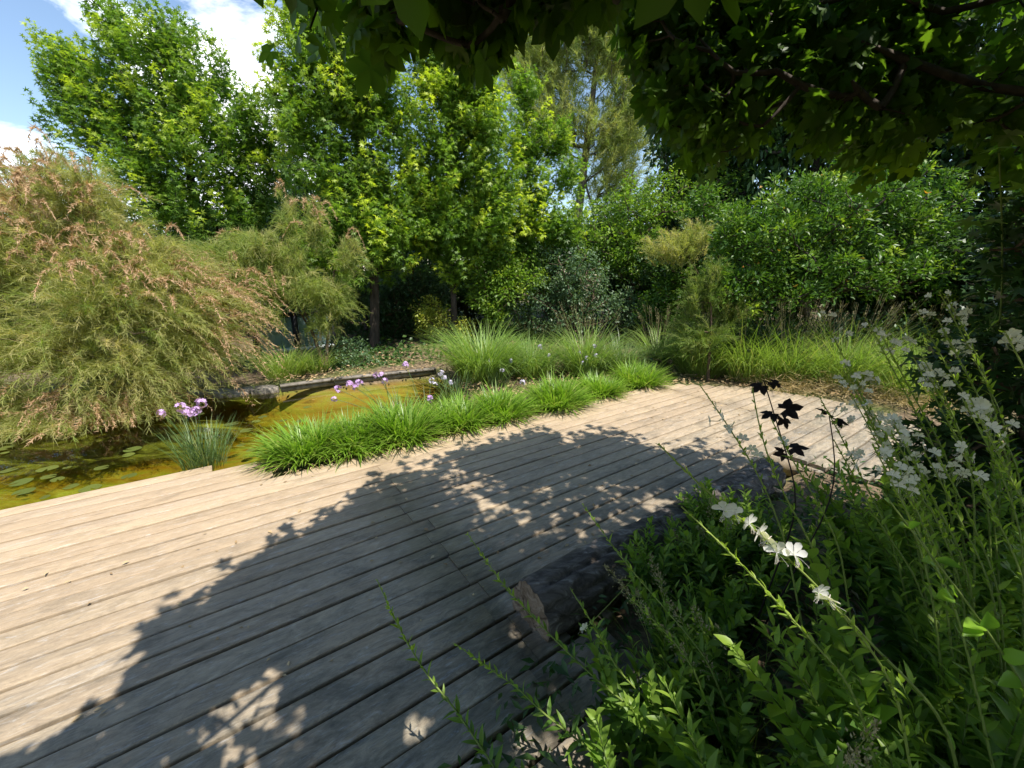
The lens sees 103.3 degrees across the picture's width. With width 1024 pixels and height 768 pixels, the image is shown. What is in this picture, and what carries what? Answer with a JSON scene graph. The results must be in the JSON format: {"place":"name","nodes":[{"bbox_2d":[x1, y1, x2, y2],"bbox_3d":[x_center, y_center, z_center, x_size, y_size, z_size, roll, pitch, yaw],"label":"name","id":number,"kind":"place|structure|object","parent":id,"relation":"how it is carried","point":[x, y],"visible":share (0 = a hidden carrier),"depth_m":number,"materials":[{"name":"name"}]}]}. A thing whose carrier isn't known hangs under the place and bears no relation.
{"place":"outdoors","nodes":[
{"label":"outdoors","id":0,"kind":"place"},
{"bbox_2d":[233,341,327,379],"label":"meadow grass","id":1,"kind":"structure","parent":0,"point":[276,366],"depth_m":6.22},
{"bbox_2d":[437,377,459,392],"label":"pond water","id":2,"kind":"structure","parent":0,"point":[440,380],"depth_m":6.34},
{"bbox_2d":[400,314,553,383],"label":"fountain grass","id":3,"kind":"object","parent":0,"point":[467,355],"depth_m":5.88,"materials":[{"name":"plant"}]},
{"bbox_2d":[0,0,1005,272],"label":"sky","id":4,"kind":"structure","parent":0,"point":[238,22],"materials":[{"name":"white"}]},
{"bbox_2d":[0,275,1021,767],"bbox_3d":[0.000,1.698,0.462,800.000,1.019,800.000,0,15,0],"label":"ground","id":5,"kind":"structure","parent":0,"point":[102,447],"depth_m":5.26,"materials":[{"name":"soil"}]},
{"bbox_2d":[0,122,297,450],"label":"tamarisk bush","id":6,"kind":"object","parent":5,"relation":"on","point":[39,245],"visible":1,"depth_m":4.47,"materials":[{"name":"plant"}]},
{"bbox_2d":[19,0,293,246],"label":"maple tree","id":7,"kind":"object","parent":5,"relation":"on","point":[160,128],"visible":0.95,"depth_m":7.85,"materials":[{"name":"green plant"}]},
{"bbox_2d":[147,398,242,470],"bbox_3d":[-2.579,0.393,3.356,0.709,0.642,0.772,-6,16,-21],"label":"society garlic","id":8,"kind":"object","parent":5,"relation":"on","point":[195,461],"visible":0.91,"depth_m":3.33,"materials":[{"name":"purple plant"}]},
{"bbox_2d":[132,204,259,322],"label":"evergreen tree","id":9,"kind":"object","parent":5,"relation":"on","point":[178,234],"visible":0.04,"depth_m":10.53,"materials":[{"name":"green plant"}]},
{"bbox_2d":[160,178,376,371],"bbox_3d":[-3.786,-1.600,6.202,3.444,2.981,1.722,-14,20,-41],"label":"tamarisk bush","id":10,"kind":"object","parent":5,"relation":"on","point":[306,289],"visible":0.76,"depth_m":6.34,"materials":[{"name":"plant"}]},
{"bbox_2d":[250,311,336,363],"bbox_3d":[-3.949,-0.845,7.439,1.389,0.926,0.112,-12,19,-37],"label":"glass screen","id":11,"kind":"object","parent":5,"relation":"on","point":[292,321],"visible":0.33,"depth_m":7.33,"materials":[{"name":"grey glass"}]},
{"bbox_2d":[228,406,362,476],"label":"grass clump","id":12,"kind":"object","parent":5,"relation":"on","point":[287,446],"visible":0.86,"depth_m":3.38,"materials":[{"name":"plant"}]},
{"bbox_2d":[274,327,355,374],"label":"meadow grass","id":13,"kind":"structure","parent":5,"relation":"on","point":[315,366],"depth_m":6.54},
{"bbox_2d":[246,158,389,317],"bbox_3d":[-5.214,-3.821,11.352,3.815,4.529,4.092,6,16,22],"label":"evergreen tree","id":14,"kind":"object","parent":5,"relation":"on","point":[308,193],"visible":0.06,"depth_m":10.34,"materials":[{"name":"green plant"}]},
{"bbox_2d":[291,334,389,368],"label":"bramble shrub","id":15,"kind":"object","parent":5,"relation":"on","point":[346,356],"visible":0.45,"depth_m":7.02,"materials":[{"name":"green plant"}]},
{"bbox_2d":[243,0,443,349],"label":"sweetgum tree","id":16,"kind":"object","parent":5,"relation":"on","point":[368,212],"visible":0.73,"depth_m":7.25,"materials":[{"name":"green plant"}]},
{"bbox_2d":[314,271,381,344],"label":"bay shrub","id":17,"kind":"object","parent":5,"relation":"on","point":[363,298],"visible":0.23,"depth_m":8.73,"materials":[{"name":"green plant"}]},
{"bbox_2d":[296,403,406,472],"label":"grass clump","id":18,"kind":"object","parent":5,"relation":"on","point":[359,453],"visible":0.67,"depth_m":3.54,"materials":[{"name":"plant"}]},
{"bbox_2d":[280,367,435,391],"bbox_3d":[-2.307,-0.086,6.329,2.300,0.110,0.176,-8,17,-28],"label":"pond edging","id":19,"kind":"object","parent":5,"relation":"on","point":[307,384],"visible":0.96,"depth_m":6.23,"materials":[{"name":"stone"}]},
{"bbox_2d":[324,262,399,331],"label":"evergreen tree","id":20,"kind":"object","parent":5,"relation":"on","point":[365,322],"visible":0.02,"depth_m":10.46,"materials":[{"name":"green plant"}]},
{"bbox_2d":[49,310,693,372],"bbox_3d":[-0.758,-1.278,9.921,13.612,0.572,7.338,0,15,0],"label":"bank cover","id":21,"kind":"object","parent":5,"relation":"on","point":[395,350],"visible":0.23,"depth_m":8.53,"materials":[{"name":"green plant"}]},
{"bbox_2d":[330,372,429,419],"bbox_3d":[-1.255,0.159,4.157,0.917,0.577,0.664,4,16,16],"label":"society garlic","id":22,"kind":"object","parent":5,"relation":"on","point":[360,382],"visible":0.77,"depth_m":4.06,"materials":[{"name":"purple plant"}]},
{"bbox_2d":[356,276,432,343],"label":"privet shrub","id":23,"kind":"object","parent":5,"relation":"on","point":[394,324],"visible":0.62,"depth_m":9.37,"materials":[{"name":"green plant"}]},
{"bbox_2d":[335,392,466,454],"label":"grass clump","id":24,"kind":"object","parent":5,"relation":"on","point":[409,429],"visible":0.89,"depth_m":3.75,"materials":[{"name":"plant"}]},
{"bbox_2d":[367,251,460,335],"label":"bay shrub","id":25,"kind":"object","parent":5,"relation":"on","point":[429,284],"visible":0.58,"depth_m":9.42,"materials":[{"name":"green plant"}]},
{"bbox_2d":[382,187,450,324],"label":"evergreen tree","id":26,"kind":"object","parent":5,"relation":"on","point":[407,252],"visible":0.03,"depth_m":11.06,"materials":[{"name":"green plant"}]},
{"bbox_2d":[393,361,446,414],"bbox_3d":[-0.881,0.086,4.262,0.735,0.659,0.662,4,16,16],"label":"society garlic","id":27,"kind":"object","parent":5,"relation":"on","point":[429,398],"visible":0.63,"depth_m":4.20,"materials":[{"name":"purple plant"}]},
{"bbox_2d":[407,294,478,341],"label":"golden shrub","id":28,"kind":"object","parent":5,"relation":"on","point":[430,315],"visible":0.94,"depth_m":8.94,"materials":[{"name":"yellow plant"}]},
{"bbox_2d":[429,369,479,399],"bbox_3d":[-0.762,-0.016,5.117,0.666,0.410,0.750,6,16,22],"label":"society garlic","id":29,"kind":"object","parent":5,"relation":"on","point":[444,378],"visible":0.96,"depth_m":5.12,"materials":[{"name":"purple plant"}]},
{"bbox_2d":[376,580,535,767],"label":"gaura plant","id":30,"kind":"object","parent":5,"relation":"on","point":[459,719],"visible":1,"depth_m":1.17,"materials":[{"name":"green plant"}]},
{"bbox_2d":[423,260,495,324],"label":"evergreen tree","id":31,"kind":"object","parent":5,"relation":"on","point":[467,310],"visible":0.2,"depth_m":11.40,"materials":[{"name":"green plant"}]},
{"bbox_2d":[0,383,925,767],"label":"deck","id":32,"kind":"structure","parent":5,"relation":"on","point":[146,665],"depth_m":2.00,"materials":[{"name":"brown wood"}]},
{"bbox_2d":[416,387,509,436],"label":"grass clump","id":33,"kind":"object","parent":5,"relation":"on","point":[470,422],"visible":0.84,"depth_m":4.09,"materials":[{"name":"plant"}]},
{"bbox_2d":[390,39,536,340],"bbox_3d":[-0.989,-4.078,8.189,3.013,6.673,2.120,0,15,0],"label":"sweetgum tree","id":34,"kind":"object","parent":5,"relation":"on","point":[470,121],"visible":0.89,"depth_m":7.85,"materials":[{"name":"green plant"}]},
{"bbox_2d":[22,318,942,722],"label":"leaf litter","id":35,"kind":"object","parent":5,"relation":"on","point":[508,422],"visible":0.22,"depth_m":5.65,"materials":[{"name":"plant"}]},
{"bbox_2d":[459,233,550,339],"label":"bay shrub","id":36,"kind":"object","parent":5,"relation":"on","point":[510,273],"visible":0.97,"depth_m":8.74,"materials":[{"name":"green plant"}]},
{"bbox_2d":[463,378,554,429],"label":"grass clump","id":37,"kind":"object","parent":5,"relation":"on","point":[507,406],"visible":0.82,"depth_m":4.38,"materials":[{"name":"plant"}]},
{"bbox_2d":[481,344,550,388],"bbox_3d":[0.056,-0.223,5.670,1.221,0.520,0.765,-5,16,-17],"label":"society garlic","id":38,"kind":"object","parent":5,"relation":"on","point":[505,373],"visible":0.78,"depth_m":5.67,"materials":[{"name":"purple plant"}]},
{"bbox_2d":[479,55,590,336],"bbox_3d":[0.498,-3.894,9.008,2.602,5.889,1.658,0,15,0],"label":"young sweetgum","id":39,"kind":"object","parent":5,"relation":"on","point":[546,228],"visible":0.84,"depth_m":8.68,"materials":[{"name":"green plant"}]},
{"bbox_2d":[517,218,602,322],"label":"evergreen tree","id":40,"kind":"object","parent":5,"relation":"on","point":[546,262],"visible":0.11,"depth_m":11.83,"materials":[{"name":"green plant"}]},
{"bbox_2d":[517,368,604,416],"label":"grass clump","id":41,"kind":"object","parent":5,"relation":"on","point":[557,395],"visible":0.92,"depth_m":4.75,"materials":[{"name":"plant"}]},
{"bbox_2d":[490,238,656,339],"bbox_3d":[1.378,-2.081,9.234,3.890,2.335,1.821,0,15,0],"label":"silver shrub","id":42,"kind":"object","parent":5,"relation":"on","point":[570,294],"visible":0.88,"depth_m":9.06,"materials":[{"name":"grey plant"}]},
{"bbox_2d":[486,22,661,308],"bbox_3d":[2.046,-8.386,12.689,6.714,12.325,4.785,0,15,0],"label":"pine tree","id":43,"kind":"object","parent":5,"relation":"on","point":[619,127],"visible":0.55,"depth_m":12.19,"materials":[{"name":"green plant"}]},
{"bbox_2d":[524,299,655,376],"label":"fountain grass","id":44,"kind":"object","parent":5,"relation":"on","point":[588,350],"depth_m":6.33,"materials":[{"name":"plant"}]},
{"bbox_2d":[567,369,636,401],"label":"grass clump","id":45,"kind":"object","parent":5,"relation":"on","point":[606,387],"visible":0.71,"depth_m":5.12,"materials":[{"name":"plant"}]},
{"bbox_2d":[568,707,641,767],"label":"leafy plant","id":46,"kind":"object","parent":5,"relation":"on","point":[597,732],"visible":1,"depth_m":1.12,"materials":[{"name":"green plant"}]},
{"bbox_2d":[556,182,663,325],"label":"evergreen tree","id":47,"kind":"object","parent":5,"relation":"on","point":[613,282],"visible":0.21,"depth_m":11.16,"materials":[{"name":"green plant"}]},
{"bbox_2d":[572,332,665,374],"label":"ornamental grass","id":48,"kind":"object","parent":5,"relation":"on","point":[614,364],"depth_m":6.38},
{"bbox_2d":[454,503,817,767],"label":"gaura plant","id":49,"kind":"object","parent":5,"relation":"on","point":[663,728],"visible":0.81,"depth_m":1.18,"materials":[{"name":"green plant"}]},
{"bbox_2d":[254,0,1023,215],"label":"maple tree","id":50,"kind":"object","parent":5,"relation":"on","point":[715,82],"visible":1,"depth_m":1.78,"materials":[{"name":"green plant"}]},
{"bbox_2d":[606,356,676,393],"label":"grass clump","id":51,"kind":"object","parent":5,"relation":"on","point":[641,377],"visible":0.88,"depth_m":5.62,"materials":[{"name":"plant"}]},
{"bbox_2d":[512,458,785,641],"bbox_3d":[1.040,0.884,2.487,2.419,0.426,0.283,-11,19,-35],"label":"timber log","id":52,"kind":"object","parent":5,"relation":"on","point":[582,572],"visible":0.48,"depth_m":1.91,"materials":[{"name":"wood"}]},
{"bbox_2d":[610,304,690,362],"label":"fountain grass","id":53,"kind":"object","parent":5,"relation":"on","point":[656,344],"depth_m":7.41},
{"bbox_2d":[579,596,722,767],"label":"leafy plant","id":54,"kind":"object","parent":5,"relation":"on","point":[623,728],"visible":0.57,"depth_m":1.28,"materials":[{"name":"green plant"}]},
{"bbox_2d":[620,516,692,601],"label":"leafy plant","id":55,"kind":"object","parent":5,"relation":"on","point":[667,566],"visible":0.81,"depth_m":1.93,"materials":[{"name":"green plant"}]},
{"bbox_2d":[564,153,750,332],"bbox_3d":[3.392,-3.252,9.773,4.294,4.264,2.006,0,15,0],"label":"viburnum shrub","id":56,"kind":"object","parent":5,"relation":"on","point":[628,244],"visible":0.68,"depth_m":9.39,"materials":[{"name":"green plant"}]},
{"bbox_2d":[627,231,720,338],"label":"evergreen tree","id":57,"kind":"object","parent":5,"relation":"on","point":[647,274],"visible":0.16,"depth_m":8.64,"materials":[{"name":"green plant"}]},
{"bbox_2d":[634,214,716,317],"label":"feathery shrub","id":58,"kind":"object","parent":5,"relation":"on","point":[690,244],"visible":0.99,"depth_m":7.54,"materials":[{"name":"plant"}]},
{"bbox_2d":[616,553,752,708],"bbox_3d":[0.633,0.943,1.518,0.452,0.485,0.448,0,15,0],"label":"leafy plant","id":59,"kind":"object","parent":5,"relation":"on","point":[727,622],"visible":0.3,"depth_m":1.51,"materials":[{"name":"green plant"}]},
{"bbox_2d":[631,181,739,333],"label":"bay shrub","id":60,"kind":"object","parent":5,"relation":"on","point":[663,292],"visible":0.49,"depth_m":8.35,"materials":[{"name":"green plant"}]},
{"bbox_2d":[623,125,751,296],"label":"evergreen tree","id":61,"kind":"object","parent":5,"relation":"on","point":[663,152],"visible":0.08,"depth_m":10.58,"materials":[{"name":"green plant"}]},
{"bbox_2d":[602,555,777,746],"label":"wild grass","id":62,"kind":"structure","parent":5,"relation":"on","point":[636,590],"depth_m":1.46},
{"bbox_2d":[641,497,766,588],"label":"leafy plant","id":63,"kind":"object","parent":5,"relation":"on","point":[704,533],"depth_m":2.01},
{"bbox_2d":[641,304,776,378],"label":"meadow grass","id":64,"kind":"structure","parent":5,"relation":"on","point":[693,363],"depth_m":6.20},
{"bbox_2d":[663,496,756,588],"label":"leafy plant","id":65,"kind":"object","parent":5,"relation":"on","point":[731,560],"visible":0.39,"depth_m":2.02,"materials":[{"name":"green plant"}]},
{"bbox_2d":[659,255,768,381],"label":"feathery shrub","id":66,"kind":"object","parent":5,"relation":"on","point":[694,296],"visible":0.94,"depth_m":5.75,"materials":[{"name":"plant"}]},
{"bbox_2d":[676,477,753,539],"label":"leafy plant","id":67,"kind":"object","parent":5,"relation":"on","point":[686,504],"visible":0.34,"depth_m":2.35,"materials":[{"name":"green plant"}]},
{"bbox_2d":[629,599,807,763],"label":"wild grass","id":68,"kind":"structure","parent":5,"relation":"on","point":[704,654],"depth_m":1.29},
{"bbox_2d":[438,453,1007,767],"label":"ground cover","id":69,"kind":"object","parent":5,"relation":"on","point":[563,670],"visible":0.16,"depth_m":1.56,"materials":[{"name":"green plant"}]},
{"bbox_2d":[694,480,766,546],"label":"leafy plant","id":70,"kind":"object","parent":5,"relation":"on","point":[704,494],"visible":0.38,"depth_m":2.30,"materials":[{"name":"green plant"}]},
{"bbox_2d":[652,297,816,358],"bbox_3d":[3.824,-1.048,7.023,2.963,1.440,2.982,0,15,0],"label":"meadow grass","id":71,"kind":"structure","parent":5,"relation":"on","point":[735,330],"depth_m":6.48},
{"bbox_2d":[679,519,800,649],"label":"leafy plant","id":72,"kind":"object","parent":5,"relation":"on","point":[754,595],"visible":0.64,"depth_m":1.72,"materials":[{"name":"green plant"}]},
{"bbox_2d":[685,19,831,320],"bbox_3d":[6.219,-5.977,9.498,3.921,9.663,3.717,9,18,30],"label":"evergreen tree","id":73,"kind":"object","parent":5,"relation":"on","point":[775,135],"visible":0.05,"depth_m":9.15,"materials":[{"name":"green plant"}]},
{"bbox_2d":[694,210,846,337],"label":"evergreen tree","id":74,"kind":"object","parent":5,"relation":"on","point":[777,309],"visible":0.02,"depth_m":7.29,"materials":[{"name":"green plant"}]},
{"bbox_2d":[730,483,831,593],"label":"leafy plant","id":75,"kind":"object","parent":5,"relation":"on","point":[770,530],"visible":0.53,"depth_m":2.00,"materials":[{"name":"green plant"}]},
{"bbox_2d":[731,379,848,683],"bbox_3d":[0.965,0.580,1.495,0.276,1.198,0.177,0,15,0],"label":"dark seedling","id":76,"kind":"object","parent":5,"relation":"on","point":[789,407],"visible":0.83,"depth_m":1.40,"materials":[{"name":"black plant"}]},
{"bbox_2d":[656,674,926,767],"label":"leafy plant","id":77,"kind":"object","parent":5,"relation":"on","point":[697,739],"visible":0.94,"depth_m":0.97,"materials":[{"name":"green plant"}]},
{"bbox_2d":[704,58,882,328],"bbox_3d":[6.607,-5.925,9.306,3.921,9.663,3.717,4,16,15],"label":"evergreen tree","id":78,"kind":"object","parent":5,"relation":"on","point":[751,187],"visible":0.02,"depth_m":9.16,"materials":[{"name":"green plant"}]},
{"bbox_2d":[681,506,919,767],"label":"gaura plant","id":79,"kind":"object","parent":5,"relation":"on","point":[837,675],"visible":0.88,"depth_m":0.76,"materials":[{"name":"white plant"}]},
{"bbox_2d":[722,717,880,767],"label":"wild grass","id":80,"kind":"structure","parent":5,"relation":"on","point":[852,758],"depth_m":0.74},
{"bbox_2d":[655,443,958,767],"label":"gaura plant","id":81,"kind":"object","parent":5,"relation":"on","point":[781,550],"visible":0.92,"depth_m":0.71,"materials":[{"name":"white plant"}]},
{"bbox_2d":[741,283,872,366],"bbox_3d":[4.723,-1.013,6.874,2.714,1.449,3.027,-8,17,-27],"label":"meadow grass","id":82,"kind":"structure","parent":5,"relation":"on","point":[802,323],"depth_m":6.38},
{"bbox_2d":[720,303,931,357],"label":"bramble shrub","id":83,"kind":"object","parent":5,"relation":"on","point":[834,326],"visible":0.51,"depth_m":6.28,"materials":[{"name":"plant"}]},
{"bbox_2d":[723,294,945,390],"bbox_3d":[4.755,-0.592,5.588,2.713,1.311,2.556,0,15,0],"label":"meadow grass","id":84,"kind":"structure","parent":5,"relation":"on","point":[858,366],"depth_m":5.49,"materials":[{"name":"plant"}]},
{"bbox_2d":[720,358,968,417],"bbox_3d":[4.319,0.023,5.258,3.130,0.484,1.571,9,18,31],"label":"dry straw","id":85,"kind":"object","parent":5,"relation":"on","point":[823,388],"visible":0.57,"depth_m":5.25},
{"bbox_2d":[697,144,993,348],"bbox_3d":[4.728,-1.794,5.978,4.133,3.425,1.771,0,15,0],"label":"laurel shrub","id":86,"kind":"object","parent":5,"relation":"on","point":[733,223],"visible":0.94,"depth_m":5.70,"materials":[{"name":"green plant"}]},
{"bbox_2d":[699,384,1018,767],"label":"gaura plant","id":87,"kind":"object","parent":5,"relation":"on","point":[883,697],"visible":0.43,"depth_m":1.18,"materials":[{"name":"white plant"}]},
{"bbox_2d":[777,223,959,352],"bbox_3d":[6.223,-1.661,7.264,2.725,2.500,2.923,-8,17,-28],"label":"evergreen tree","id":88,"kind":"object","parent":5,"relation":"on","point":[858,300],"visible":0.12,"depth_m":6.54,"materials":[{"name":"green plant"}]},
{"bbox_2d":[714,536,1023,767],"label":"leafy plant","id":89,"kind":"object","parent":5,"relation":"on","point":[827,725],"visible":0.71,"depth_m":0.94,"materials":[{"name":"green plant"}]},
{"bbox_2d":[788,457,967,605],"bbox_3d":[1.690,0.706,1.982,0.624,0.700,0.560,0,15,0],"label":"leafy plant","id":90,"kind":"object","parent":5,"relation":"on","point":[859,540],"visible":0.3,"depth_m":1.95,"materials":[{"name":"green plant"}]},
{"bbox_2d":[783,2,1000,327],"bbox_3d":[7.914,-5.494,8.803,3.921,9.095,3.717,4,16,15],"label":"evergreen tree","id":91,"kind":"object","parent":5,"relation":"on","point":[933,155],"visible":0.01,"depth_m":8.36,"materials":[{"name":"green plant"}]},
{"bbox_2d":[808,447,1023,693],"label":"leafy plant","id":92,"kind":"object","parent":5,"relation":"on","point":[892,618],"visible":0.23,"depth_m":1.48,"materials":[{"name":"green plant"}]},
{"bbox_2d":[815,354,1021,707],"bbox_3d":[1.405,0.599,1.197,0.623,1.318,0.791,-6,16,-22],"label":"gaura plant","id":93,"kind":"object","parent":5,"relation":"on","point":[925,366],"visible":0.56,"depth_m":1.22,"materials":[{"name":"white plant"}]},
{"bbox_2d":[815,290,1023,648],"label":"gaura plant","id":94,"kind":"object","parent":5,"relation":"on","point":[945,331],"visible":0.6,"depth_m":1.32,"materials":[{"name":"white plant"}]},
{"bbox_2d":[824,331,1020,403],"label":"meadow grass","id":95,"kind":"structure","parent":5,"relation":"on","point":[894,382],"depth_m":5.17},
{"bbox_2d":[823,0,1022,342],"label":"evergreen tree","id":96,"kind":"object","parent":5,"relation":"on","point":[986,29],"visible":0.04,"depth_m":7.81,"materials":[{"name":"green plant"}]},
{"bbox_2d":[832,391,1023,757],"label":"gaura plant","id":97,"kind":"object","parent":5,"relation":"on","point":[979,405],"visible":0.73,"depth_m":1.03,"materials":[{"name":"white plant"}]},
{"bbox_2d":[857,201,1020,353],"bbox_3d":[7.422,-1.683,6.871,3.216,2.750,2.997,-5,16,-17],"label":"evergreen tree","id":98,"kind":"object","parent":5,"relation":"on","point":[943,243],"visible":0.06,"depth_m":6.40,"materials":[{"name":"green plant"}]},
{"bbox_2d":[864,180,1023,561],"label":"hazel bush","id":99,"kind":"object","parent":5,"relation":"on","point":[1009,385],"visible":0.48,"depth_m":1.78,"materials":[{"name":"green plant"}]},
{"bbox_2d":[881,490,1023,767],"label":"privet shoot","id":100,"kind":"object","parent":5,"relation":"on","point":[972,627],"visible":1,"depth_m":0.77,"materials":[{"name":"green plant"}]},
{"bbox_2d":[883,328,1023,767],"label":"gaura plant","id":101,"kind":"object","parent":5,"relation":"on","point":[1010,335],"visible":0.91,"depth_m":0.88,"materials":[{"name":"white plant"}]},
{"bbox_2d":[907,188,1023,344],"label":"evergreen tree","id":102,"kind":"object","parent":5,"relation":"on","point":[969,277],"visible":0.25,"depth_m":5.66,"materials":[{"name":"green plant"}]},
{"bbox_2d":[911,146,1023,438],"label":"tall weed","id":103,"kind":"object","parent":5,"relation":"on","point":[968,222],"visible":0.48,"depth_m":1.81,"materials":[{"name":"green plant"}]},
{"bbox_2d":[933,51,1023,216],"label":"evergreen tree","id":104,"kind":"object","parent":5,"relation":"on","point":[956,151],"visible":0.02,"depth_m":7.78,"materials":[{"name":"green plant"}]},
{"bbox_2d":[475,328,580,379],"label":"fountain grass","id":105,"kind":"object","parent":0,"point":[533,370],"depth_m":6.13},
{"bbox_2d":[673,295,839,382],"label":"meadow grass","id":106,"kind":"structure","parent":0,"point":[749,368],"depth_m":5.82,"materials":[{"name":"plant"}]},
{"bbox_2d":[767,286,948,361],"bbox_3d":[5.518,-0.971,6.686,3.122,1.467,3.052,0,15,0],"label":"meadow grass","id":107,"kind":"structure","parent":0,"point":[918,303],"depth_m":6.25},
{"bbox_2d":[855,293,980,376],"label":"meadow grass","id":108,"kind":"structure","parent":0,"point":[922,348],"depth_m":5.95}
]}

